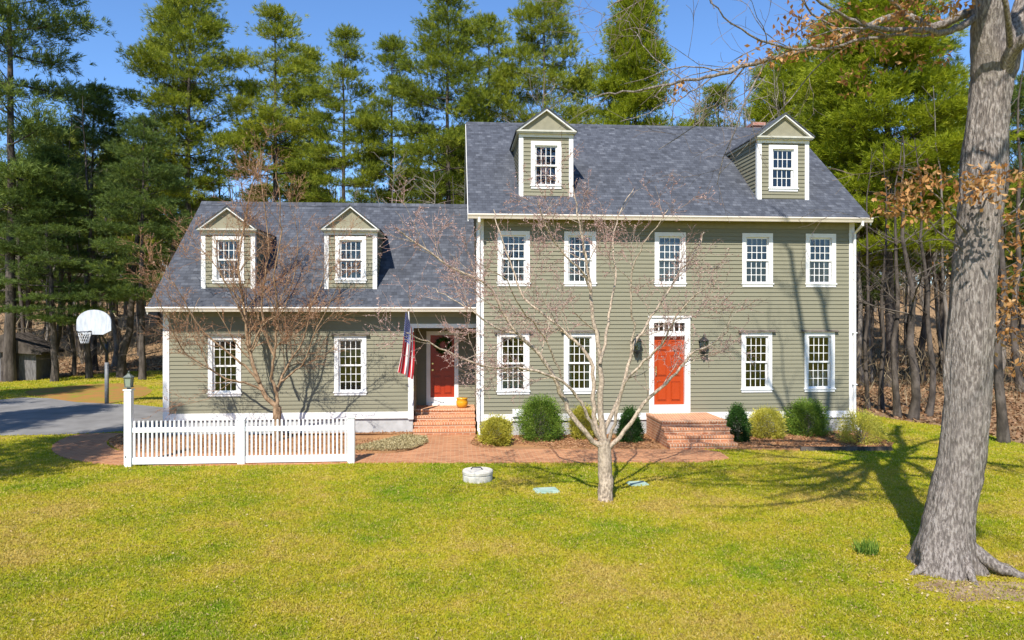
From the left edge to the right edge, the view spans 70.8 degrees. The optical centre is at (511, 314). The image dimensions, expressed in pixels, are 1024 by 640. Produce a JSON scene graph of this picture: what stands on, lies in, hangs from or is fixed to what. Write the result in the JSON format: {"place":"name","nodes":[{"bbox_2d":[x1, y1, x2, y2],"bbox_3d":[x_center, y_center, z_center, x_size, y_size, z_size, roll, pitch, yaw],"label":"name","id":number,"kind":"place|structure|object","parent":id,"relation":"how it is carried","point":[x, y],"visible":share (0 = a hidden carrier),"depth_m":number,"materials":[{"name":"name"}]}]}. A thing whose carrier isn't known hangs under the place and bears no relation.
{"place":"outdoors","nodes":[
{"label":"outdoors","id":0,"kind":"place"},
{"bbox_2d":[0,397,164,435],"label":"driveway","id":1,"kind":"structure","parent":0,"point":[32,416],"depth_m":24.25,"materials":[{"name":"grey asphalt"}]},
{"bbox_2d":[76,310,111,403],"bbox_3d":[-15.652,1.688,26.930,1.096,3.723,1.428,0,0,-33],"label":"basketball hoop","id":2,"kind":"object","parent":1,"relation":"on","point":[89,323],"visible":1,"depth_m":26.72,"materials":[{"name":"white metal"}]},
{"bbox_2d":[52,433,728,465],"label":"brick path","id":3,"kind":"structure","parent":0,"point":[94,448],"depth_m":17.58,"materials":[{"name":"orange brick"}]},
{"bbox_2d":[0,370,1023,639],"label":"lawn","id":4,"kind":"structure","parent":0,"point":[580,525],"depth_m":10.83,"materials":[{"name":"green plant"}]},
{"bbox_2d":[25,383,151,402],"bbox_3d":[-18.070,3.442,31.787,8.934,0.001,4.839,0,0,41],"label":"tan dirt patch","id":5,"kind":"object","parent":4,"relation":"on","point":[90,393],"visible":0.86,"depth_m":31.73,"materials":[{"name":"beige soil"}]},
{"bbox_2d":[68,96,115,378],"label":"bare tree","id":6,"kind":"object","parent":4,"relation":"on","point":[88,367],"visible":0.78,"depth_m":38.51,"materials":[{"name":"brown wood"}]},
{"bbox_2d":[81,118,162,377],"bbox_3d":[-21.985,-3.876,40.346,4.464,15.102,3.092,0,0,-34],"label":"bare tree","id":7,"kind":"object","parent":4,"relation":"on","point":[121,371],"visible":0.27,"depth_m":39.37,"materials":[{"name":"brown wood"}]},
{"bbox_2d":[119,433,667,450],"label":"bed soil","id":8,"kind":"structure","parent":4,"relation":"on","point":[502,446],"depth_m":19.81,"materials":[{"name":"brown soil"}]},
{"bbox_2d":[109,430,893,452],"bbox_3d":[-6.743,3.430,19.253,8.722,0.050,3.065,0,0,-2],"label":"mulch bed","id":9,"kind":"object","parent":8,"relation":"on","point":[322,451],"visible":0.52,"depth_m":18.84,"materials":[{"name":"brown plant"}]},
{"bbox_2d":[117,121,368,441],"bbox_3d":[-6.902,-0.893,19.250,6.342,8.984,4.033,0,0,-4],"label":"bare tree","id":10,"kind":"object","parent":9,"relation":"on","point":[270,401],"visible":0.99,"depth_m":19.17,"materials":[{"name":"beige plant"}]},
{"bbox_2d":[344,433,428,450],"bbox_3d":[-2.965,3.371,18.813,1.468,0.141,2.541,0,0,29],"label":"ground cover","id":11,"kind":"object","parent":9,"relation":"on","point":[400,441],"visible":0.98,"depth_m":18.68,"materials":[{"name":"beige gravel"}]},
{"bbox_2d":[471,434,660,448],"bbox_3d":[1.409,3.430,19.226,5.003,0.050,2.283,0,0,-4],"label":"mulch bed","id":12,"kind":"object","parent":8,"relation":"on","point":[542,446],"visible":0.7,"depth_m":18.84,"materials":[{"name":"brown wood"}]},
{"bbox_2d":[475,413,514,445],"bbox_3d":[-0.438,3.068,18.969,1.133,0.969,1.169,0,0,-4],"label":"shrub","id":13,"kind":"object","parent":12,"relation":"on","point":[497,425],"visible":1,"depth_m":18.82,"materials":[{"name":"yellow plant"}]},
{"bbox_2d":[510,392,569,441],"bbox_3d":[0.754,2.873,19.685,1.694,1.516,1.597,0,0,-4],"label":"shrub","id":14,"kind":"object","parent":12,"relation":"on","point":[530,409],"visible":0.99,"depth_m":19.41,"materials":[{"name":"green plant"}]},
{"bbox_2d":[566,402,598,439],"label":"shrub","id":15,"kind":"object","parent":12,"relation":"on","point":[579,414],"visible":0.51,"depth_m":19.67,"materials":[{"name":"yellow plant"}]},
{"bbox_2d":[613,404,648,442],"bbox_3d":[3.202,2.967,19.316,1.002,1.158,1.006,0,0,-4],"label":"shrub","id":16,"kind":"object","parent":12,"relation":"on","point":[634,430],"visible":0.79,"depth_m":19.21,"materials":[{"name":"green plant"}]},
{"bbox_2d":[413,405,475,434],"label":"brick steps","id":17,"kind":"structure","parent":4,"relation":"on","point":[439,419],"depth_m":21.07,"materials":[{"name":"orange brick"}]},
{"bbox_2d":[462,467,492,483],"bbox_3d":[-0.713,3.329,14.952,0.638,0.342,0.638,0,0,-4],"label":"well cover","id":18,"kind":"object","parent":4,"relation":"on","point":[478,475],"visible":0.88,"depth_m":14.72,"materials":[{"name":"concrete"}]},
{"bbox_2d":[0,430,1023,639],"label":"fallen leaves","id":19,"kind":"object","parent":4,"relation":"on","point":[691,579],"visible":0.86,"depth_m":9.06,"materials":[{"name":"brown plant"}]},
{"bbox_2d":[363,140,767,502],"bbox_3d":[1.070,0.224,12.980,7.159,6.838,4.355,0,0,-4],"label":"bare tree","id":20,"kind":"object","parent":4,"relation":"on","point":[603,444],"visible":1,"depth_m":13.12,"materials":[{"name":"grey plant"}]},
{"bbox_2d":[646,412,737,449],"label":"brick steps","id":21,"kind":"structure","parent":4,"relation":"on","point":[701,430],"depth_m":18.87,"materials":[{"name":"orange brick"}]},
{"bbox_2d":[528,0,1023,585],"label":"oak tree","id":22,"kind":"object","parent":4,"relation":"on","point":[944,544],"visible":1,"depth_m":9.54,"materials":[{"name":"grey plant"}]},
{"bbox_2d":[726,431,892,450],"bbox_3d":[7.863,3.430,19.507,5.068,0.050,2.846,0,0,-4],"label":"mulch bed","id":23,"kind":"object","parent":4,"relation":"on","point":[783,448],"visible":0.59,"depth_m":18.99,"materials":[{"name":"brown wood"}]},
{"bbox_2d":[721,401,754,442],"bbox_3d":[6.091,2.921,19.483,0.970,1.148,0.963,0,0,-41],"label":"shrub","id":24,"kind":"object","parent":23,"relation":"on","point":[738,416],"visible":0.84,"depth_m":19.32,"materials":[{"name":"green plant"}]},
{"bbox_2d":[748,404,789,438],"bbox_3d":[7.051,3.014,19.948,1.209,1.062,1.296,0,0,-4],"label":"shrub","id":25,"kind":"object","parent":23,"relation":"on","point":[769,416],"visible":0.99,"depth_m":19.79,"materials":[{"name":"yellow plant"}]},
{"bbox_2d":[780,396,835,436],"bbox_3d":[8.351,2.972,20.326,1.562,1.340,1.618,0,0,-4],"label":"shrub","id":26,"kind":"object","parent":23,"relation":"on","point":[802,409],"visible":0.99,"depth_m":20.18,"materials":[{"name":"green plant"}]},
{"bbox_2d":[831,406,891,445],"bbox_3d":[9.263,3.061,19.125,1.452,1.260,1.517,0,0,-4],"label":"shrub","id":27,"kind":"object","parent":23,"relation":"on","point":[846,427],"visible":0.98,"depth_m":19.02,"materials":[{"name":"yellow plant"}]},
{"bbox_2d":[799,446,892,450],"bbox_3d":[8.438,3.400,18.211,2.316,0.100,0.120,0,0,0],"label":"bed edging","id":28,"kind":"object","parent":4,"relation":"on","point":[846,448],"visible":1,"depth_m":18.15,"materials":[{"name":"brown wood"}]},
{"bbox_2d":[850,537,880,555],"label":"bulb sprouts","id":29,"kind":"object","parent":4,"relation":"on","point":[871,548],"visible":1,"depth_m":10.31,"materials":[{"name":"green plant"}]},
{"bbox_2d":[914,579,1023,601],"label":"bare dirt","id":30,"kind":"structure","parent":4,"relation":"on","point":[985,588],"depth_m":9.01,"materials":[{"name":"brown soil"}]},
{"bbox_2d":[930,96,1023,442],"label":"bare tree","id":31,"kind":"object","parent":4,"relation":"on","point":[1002,430],"visible":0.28,"depth_m":19.34,"materials":[{"name":"brown wood"}]},
{"bbox_2d":[0,286,1023,443],"bbox_3d":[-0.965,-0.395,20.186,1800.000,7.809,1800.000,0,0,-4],"label":"ground","id":32,"kind":"structure","parent":0,"point":[918,314],"depth_m":54.64,"materials":[{"name":"brown soil"}]},
{"bbox_2d":[0,332,64,380],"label":"shed","id":33,"kind":"structure","parent":32,"relation":"on","point":[34,367],"depth_m":37.64,"materials":[{"name":"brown wood"}]},
{"bbox_2d":[0,223,80,332],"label":"pine tree","id":34,"kind":"object","parent":32,"relation":"on","point":[35,303],"visible":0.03,"depth_m":53.43,"materials":[{"name":"green plant"}]},
{"bbox_2d":[0,133,101,332],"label":"pine tree","id":35,"kind":"object","parent":32,"relation":"on","point":[2,264],"visible":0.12,"depth_m":50.16,"materials":[{"name":"green plant"}]},
{"bbox_2d":[21,108,89,376],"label":"bare tree","id":36,"kind":"object","parent":32,"relation":"on","point":[61,277],"visible":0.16,"depth_m":39.79,"materials":[{"name":"brown wood"}]},
{"bbox_2d":[0,0,116,381],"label":"pine tree","id":37,"kind":"object","parent":32,"relation":"on","point":[11,42],"visible":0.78,"depth_m":36.91,"materials":[{"name":"green plant"}]},
{"bbox_2d":[0,140,117,381],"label":"pine tree","id":38,"kind":"object","parent":32,"relation":"on","point":[69,188],"visible":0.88,"depth_m":36.32,"materials":[{"name":"green plant"}]},
{"bbox_2d":[58,107,96,375],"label":"bare tree","id":39,"kind":"object","parent":32,"relation":"on","point":[74,363],"visible":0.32,"depth_m":40.28,"materials":[{"name":"brown wood"}]},
{"bbox_2d":[27,78,157,370],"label":"pine tree","id":40,"kind":"object","parent":32,"relation":"on","point":[96,110],"visible":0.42,"depth_m":43.32,"materials":[{"name":"green plant"}]},
{"bbox_2d":[98,126,129,366],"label":"bare tree","id":41,"kind":"object","parent":32,"relation":"on","point":[116,349],"visible":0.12,"depth_m":46.85,"materials":[{"name":"grey plant"}]},
{"bbox_2d":[80,141,147,348],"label":"pine tree","id":42,"kind":"object","parent":32,"relation":"on","point":[115,308],"visible":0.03,"depth_m":56.09,"materials":[{"name":"green plant"}]},
{"bbox_2d":[78,145,179,355],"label":"pine tree","id":43,"kind":"object","parent":32,"relation":"on","point":[131,235],"visible":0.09,"depth_m":52.20,"materials":[{"name":"green plant"}]},
{"bbox_2d":[74,111,204,379],"bbox_3d":[-19.693,-3.563,38.063,6.446,14.356,7.167,0,0,34],"label":"pine tree","id":44,"kind":"object","parent":32,"relation":"on","point":[165,175],"visible":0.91,"depth_m":37.45,"materials":[{"name":"green plant"}]},
{"bbox_2d":[140,176,196,334],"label":"pine tree","id":45,"kind":"object","parent":32,"relation":"on","point":[162,258],"visible":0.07,"depth_m":53.10,"materials":[{"name":"green plant"}]},
{"bbox_2d":[131,0,222,259],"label":"pine tree","id":46,"kind":"object","parent":32,"relation":"on","point":[204,99],"visible":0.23,"depth_m":45.05,"materials":[{"name":"green plant"}]},
{"bbox_2d":[106,0,277,314],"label":"pine tree","id":47,"kind":"object","parent":32,"relation":"on","point":[207,26],"visible":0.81,"depth_m":42.73,"materials":[{"name":"green plant"}]},
{"bbox_2d":[123,389,355,466],"bbox_3d":[-6.207,2.597,16.517,5.163,1.807,0.190,0,0,-4],"label":"picket fence","id":48,"kind":"object","parent":32,"relation":"on","point":[241,428],"visible":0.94,"depth_m":16.46,"materials":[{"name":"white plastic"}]},
{"bbox_2d":[208,0,346,201],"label":"pine tree","id":49,"kind":"object","parent":32,"relation":"on","point":[268,115],"visible":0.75,"depth_m":45.12,"materials":[{"name":"green plant"}]},
{"bbox_2d":[258,145,308,201],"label":"pine tree","id":50,"kind":"object","parent":32,"relation":"on","point":[282,177],"visible":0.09,"depth_m":66.45,"materials":[{"name":"green plant"}]},
{"bbox_2d":[270,43,351,202],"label":"pine tree","id":51,"kind":"object","parent":32,"relation":"on","point":[317,57],"visible":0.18,"depth_m":49.51,"materials":[{"name":"green plant"}]},
{"bbox_2d":[284,22,393,202],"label":"pine tree","id":52,"kind":"object","parent":32,"relation":"on","point":[328,162],"visible":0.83,"depth_m":43.28,"materials":[{"name":"green plant"}]},
{"bbox_2d":[341,151,388,202],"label":"pine tree","id":53,"kind":"object","parent":32,"relation":"on","point":[363,198],"visible":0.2,"depth_m":63.07,"materials":[{"name":"green plant"}]},
{"bbox_2d":[345,30,439,203],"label":"pine tree","id":54,"kind":"object","parent":32,"relation":"on","point":[391,45],"visible":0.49,"depth_m":44.43,"materials":[{"name":"green plant"}]},
{"bbox_2d":[372,150,434,203],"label":"bare tree","id":55,"kind":"object","parent":32,"relation":"on","point":[393,181],"visible":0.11,"depth_m":32.46,"materials":[{"name":"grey plant"}]},
{"bbox_2d":[379,158,430,199],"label":"pine tree","id":56,"kind":"object","parent":32,"relation":"on","point":[408,195],"visible":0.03,"depth_m":58.94,"materials":[{"name":"green plant"}]},
{"bbox_2d":[370,0,510,203],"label":"pine tree","id":57,"kind":"object","parent":32,"relation":"on","point":[435,51],"visible":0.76,"depth_m":41.65,"materials":[{"name":"green plant"}]},
{"bbox_2d":[437,9,535,201],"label":"pine tree","id":58,"kind":"object","parent":32,"relation":"on","point":[494,38],"visible":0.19,"depth_m":46.23,"materials":[{"name":"green plant"}]},
{"bbox_2d":[1,231,1014,302],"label":"brush","id":59,"kind":"object","parent":32,"relation":"on","point":[932,289],"visible":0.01,"depth_m":82.88,"materials":[{"name":"brown plant"}]},
{"bbox_2d":[145,107,873,435],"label":"house","id":60,"kind":"structure","parent":32,"relation":"on","point":[801,340],"depth_m":20.76,"materials":[{"name":"green wood"}]},
{"bbox_2d":[204,333,243,396],"bbox_3d":[-8.150,1.430,20.444,1.090,1.785,0.250,0,0,-4],"label":"window","id":61,"kind":"structure","parent":60,"relation":"in","point":[211,351],"depth_m":20.42,"materials":[{"name":"white wood"}]},
{"bbox_2d":[211,236,244,282],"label":"window","id":62,"kind":"structure","parent":60,"relation":"in","point":[215,276],"depth_m":20.63,"materials":[{"name":"white wood"}]},
{"bbox_2d":[330,333,369,394],"bbox_3d":[-4.648,1.430,20.733,1.090,1.785,0.282,0,0,-4],"label":"window","id":63,"kind":"structure","parent":60,"relation":"in","point":[345,337],"depth_m":20.70,"materials":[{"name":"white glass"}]},
{"bbox_2d":[334,236,366,282],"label":"window","id":64,"kind":"structure","parent":60,"relation":"in","point":[355,239],"depth_m":20.90,"materials":[{"name":"white wood"}]},
{"bbox_2d":[430,335,453,396],"bbox_3d":[-2.165,1.612,22.400,0.739,1.929,0.100,0,0,-4],"label":"door","id":65,"kind":"structure","parent":60,"relation":"in","point":[441,380],"depth_m":22.40,"materials":[{"name":"red paint"}]},
{"bbox_2d":[494,330,532,394],"bbox_3d":[0.032,1.346,20.299,1.090,1.805,0.290,0,0,-4],"label":"window","id":66,"kind":"structure","parent":60,"relation":"in","point":[502,386],"depth_m":20.27,"materials":[{"name":"white wood"}]},
{"bbox_2d":[497,231,530,285],"bbox_3d":[0.041,-1.571,20.320,0.960,1.550,0.232,0,0,-4],"label":"window","id":67,"kind":"structure","parent":60,"relation":"in","point":[516,235],"depth_m":20.26,"materials":[{"name":"white wood"}]},
{"bbox_2d":[530,141,561,188],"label":"window","id":68,"kind":"structure","parent":60,"relation":"in","point":[534,144],"depth_m":20.68,"materials":[{"name":"white wood"}]},
{"bbox_2d":[563,231,596,285],"bbox_3d":[1.924,-1.571,20.471,0.960,1.550,0.240,0,0,-4],"label":"window","id":69,"kind":"structure","parent":60,"relation":"in","point":[568,235],"depth_m":20.41,"materials":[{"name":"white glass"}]},
{"bbox_2d":[563,330,598,393],"bbox_3d":[1.914,1.346,20.445,1.090,1.805,0.290,0,0,-4],"label":"window","id":70,"kind":"structure","parent":60,"relation":"in","point":[589,335],"depth_m":20.41,"materials":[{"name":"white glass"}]},
{"bbox_2d":[654,336,683,404],"bbox_3d":[4.493,1.604,20.642,0.894,1.967,0.119,0,0,-4],"label":"door","id":71,"kind":"structure","parent":60,"relation":"in","point":[672,393],"depth_m":20.65,"materials":[{"name":"paint"}]},
{"bbox_2d":[654,232,686,286],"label":"window","id":72,"kind":"structure","parent":60,"relation":"in","point":[666,250],"depth_m":20.65,"materials":[{"name":"white glass"}]},
{"bbox_2d":[738,330,775,391],"bbox_3d":[7.064,1.346,20.826,1.090,1.805,0.250,0,0,-4],"label":"window","id":73,"kind":"structure","parent":60,"relation":"in","point":[767,334],"depth_m":20.81,"materials":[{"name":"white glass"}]},
{"bbox_2d":[741,233,773,286],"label":"window","id":74,"kind":"structure","parent":60,"relation":"in","point":[751,238],"depth_m":20.81,"materials":[{"name":"white glass"}]},
{"bbox_2d":[768,145,798,191],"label":"window","id":75,"kind":"structure","parent":60,"relation":"in","point":[793,178],"depth_m":21.23,"materials":[{"name":"white glass"}]},
{"bbox_2d":[801,330,838,391],"bbox_3d":[8.940,1.346,20.992,1.090,1.805,0.290,0,0,-4],"label":"window","id":76,"kind":"structure","parent":60,"relation":"in","point":[817,380],"depth_m":20.96,"materials":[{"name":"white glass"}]},
{"bbox_2d":[805,234,836,286],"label":"window","id":77,"kind":"structure","parent":60,"relation":"in","point":[829,246],"depth_m":20.96,"materials":[{"name":"white glass"}]},
{"bbox_3d":[-2.880,0.422,20.283,0.076,1.164,1.050,0,0,-4],"label":"flagpole","id":78,"kind":"object","parent":60,"relation":"attached to","visible":0},
{"bbox_2d":[398,313,414,378],"bbox_3d":[-2.922,0.858,20.091,0.260,1.935,0.603,0,0,22],"label":"flag","id":79,"kind":"object","parent":78,"relation":"hanging from","point":[406,365],"visible":0.98,"depth_m":20.04,"materials":[{"name":"multicoloured fabric"}]},
{"bbox_2d":[0,173,1022,314],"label":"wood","id":80,"kind":"object","parent":32,"relation":"on","point":[441,195],"depth_m":81.15,"materials":[{"name":"brown plant"}]},
{"bbox_2d":[0,281,1023,407],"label":"undergrowth","id":81,"kind":"object","parent":32,"relation":"on","point":[858,381],"visible":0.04,"depth_m":41.87,"materials":[{"name":"brown plant"}]},
{"bbox_2d":[455,72,583,197],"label":"tree","id":82,"kind":"object","parent":32,"relation":"on","point":[537,102],"visible":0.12,"depth_m":36.40,"materials":[{"name":"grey plant"}]},
{"bbox_2d":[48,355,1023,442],"bbox_3d":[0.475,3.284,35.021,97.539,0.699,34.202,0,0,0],"label":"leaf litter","id":83,"kind":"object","parent":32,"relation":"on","point":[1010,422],"visible":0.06,"depth_m":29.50,"materials":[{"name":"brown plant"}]},
{"bbox_2d":[483,0,608,123],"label":"pine tree","id":84,"kind":"object","parent":32,"relation":"on","point":[525,49],"visible":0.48,"depth_m":43.39,"materials":[{"name":"green plant"}]},
{"bbox_2d":[563,69,601,123],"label":"pine tree","id":85,"kind":"object","parent":32,"relation":"on","point":[583,97],"visible":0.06,"depth_m":49.86,"materials":[{"name":"green plant"}]},
{"bbox_2d":[583,0,694,125],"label":"pine tree","id":86,"kind":"object","parent":32,"relation":"on","point":[617,76],"visible":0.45,"depth_m":41.04,"materials":[{"name":"green plant"}]},
{"bbox_2d":[680,80,743,126],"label":"pine tree","id":87,"kind":"object","parent":32,"relation":"on","point":[717,89],"visible":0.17,"depth_m":57.39,"materials":[{"name":"green plant"}]},
{"bbox_2d":[726,51,773,126],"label":"bare tree","id":88,"kind":"object","parent":32,"relation":"on","point":[745,120],"visible":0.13,"depth_m":42.81,"materials":[{"name":"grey plant"}]},
{"bbox_2d":[741,64,779,120],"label":"pine tree","id":89,"kind":"object","parent":32,"relation":"on","point":[754,73],"visible":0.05,"depth_m":55.96,"materials":[{"name":"green plant"}]},
{"bbox_2d":[734,39,865,272],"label":"pine tree","id":90,"kind":"object","parent":32,"relation":"on","point":[787,68],"visible":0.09,"depth_m":48.65,"materials":[{"name":"green plant"}]},
{"bbox_2d":[786,15,921,317],"bbox_3d":[17.834,-6.522,40.079,9.812,20.437,8.253,0,0,-10],"label":"pine tree","id":91,"kind":"object","parent":32,"relation":"on","point":[815,89],"visible":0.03,"depth_m":39.51,"materials":[{"name":"green plant"}]},
{"bbox_2d":[840,133,883,385],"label":"bare tree","id":92,"kind":"object","parent":32,"relation":"on","point":[859,327],"visible":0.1,"depth_m":34.31,"materials":[{"name":"grey plant"}]},
{"bbox_2d":[856,152,894,409],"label":"bare tree","id":93,"kind":"object","parent":32,"relation":"on","point":[865,367],"visible":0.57,"depth_m":26.07,"materials":[{"name":"brown wood"}]},
{"bbox_2d":[856,130,899,381],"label":"bare tree","id":94,"kind":"object","parent":32,"relation":"on","point":[870,355],"visible":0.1,"depth_m":36.78,"materials":[{"name":"grey plant"}]},
{"bbox_2d":[853,147,911,364],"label":"pine tree","id":95,"kind":"object","parent":32,"relation":"on","point":[872,292],"visible":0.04,"depth_m":48.02,"materials":[{"name":"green plant"}]},
{"bbox_2d":[856,142,930,410],"bbox_3d":[13.258,-1.226,25.651,2.499,9.649,1.941,0,0,-5],"label":"bare tree","id":96,"kind":"object","parent":32,"relation":"on","point":[881,404],"visible":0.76,"depth_m":25.61,"materials":[{"name":"brown wood"}]},
{"bbox_2d":[856,136,939,417],"bbox_3d":[12.808,-1.226,24.135,3.054,9.649,2.373,0,0,27],"label":"bare tree","id":97,"kind":"object","parent":32,"relation":"on","point":[897,412],"visible":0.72,"depth_m":24.02,"materials":[{"name":"brown wood"}]},
{"bbox_2d":[782,0,1023,386],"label":"pine tree","id":98,"kind":"object","parent":32,"relation":"on","point":[893,83],"visible":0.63,"depth_m":32.01,"materials":[{"name":"green plant"}]},
{"bbox_2d":[856,135,952,419],"bbox_3d":[13.054,-1.226,23.672,4.165,9.649,3.236,0,0,-23],"label":"bare tree","id":99,"kind":"object","parent":32,"relation":"on","point":[914,407],"visible":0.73,"depth_m":23.59,"materials":[{"name":"brown wood"}]},
{"bbox_2d":[882,138,949,416],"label":"bare tree","id":100,"kind":"object","parent":32,"relation":"on","point":[929,409],"visible":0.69,"depth_m":24.34,"materials":[{"name":"brown wood"}]},
{"bbox_2d":[898,57,941,381],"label":"bare tree","id":101,"kind":"object","parent":32,"relation":"on","point":[923,326],"visible":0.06,"depth_m":36.91,"materials":[{"name":"brown wood"}]},
{"bbox_2d":[911,173,952,376],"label":"bare tree","id":102,"kind":"object","parent":32,"relation":"on","point":[937,318],"visible":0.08,"depth_m":39.41,"materials":[{"name":"brown plant"}]},
{"bbox_2d":[915,86,958,374],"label":"bare tree","id":103,"kind":"object","parent":32,"relation":"on","point":[942,279],"visible":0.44,"depth_m":30.20,"materials":[{"name":"brown plant"}]},
{"bbox_2d":[893,36,1010,370],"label":"pine tree","id":104,"kind":"object","parent":32,"relation":"on","point":[941,306],"visible":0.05,"depth_m":43.69,"materials":[{"name":"green plant"}]},
{"bbox_2d":[997,70,1023,355],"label":"pine tree","id":105,"kind":"object","parent":32,"relation":"on","point":[1013,147],"visible":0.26,"depth_m":33.79,"materials":[{"name":"green plant"}]},
{"bbox_2d":[1003,49,1023,391],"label":"bare tree","id":106,"kind":"object","parent":32,"relation":"on","point":[1014,346],"visible":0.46,"depth_m":31.88,"materials":[{"name":"brown wood"}]},
{"bbox_2d":[0,0,1023,284],"label":"sky","id":107,"kind":"structure","parent":0,"point":[374,17],"materials":[{"name":"blue"}]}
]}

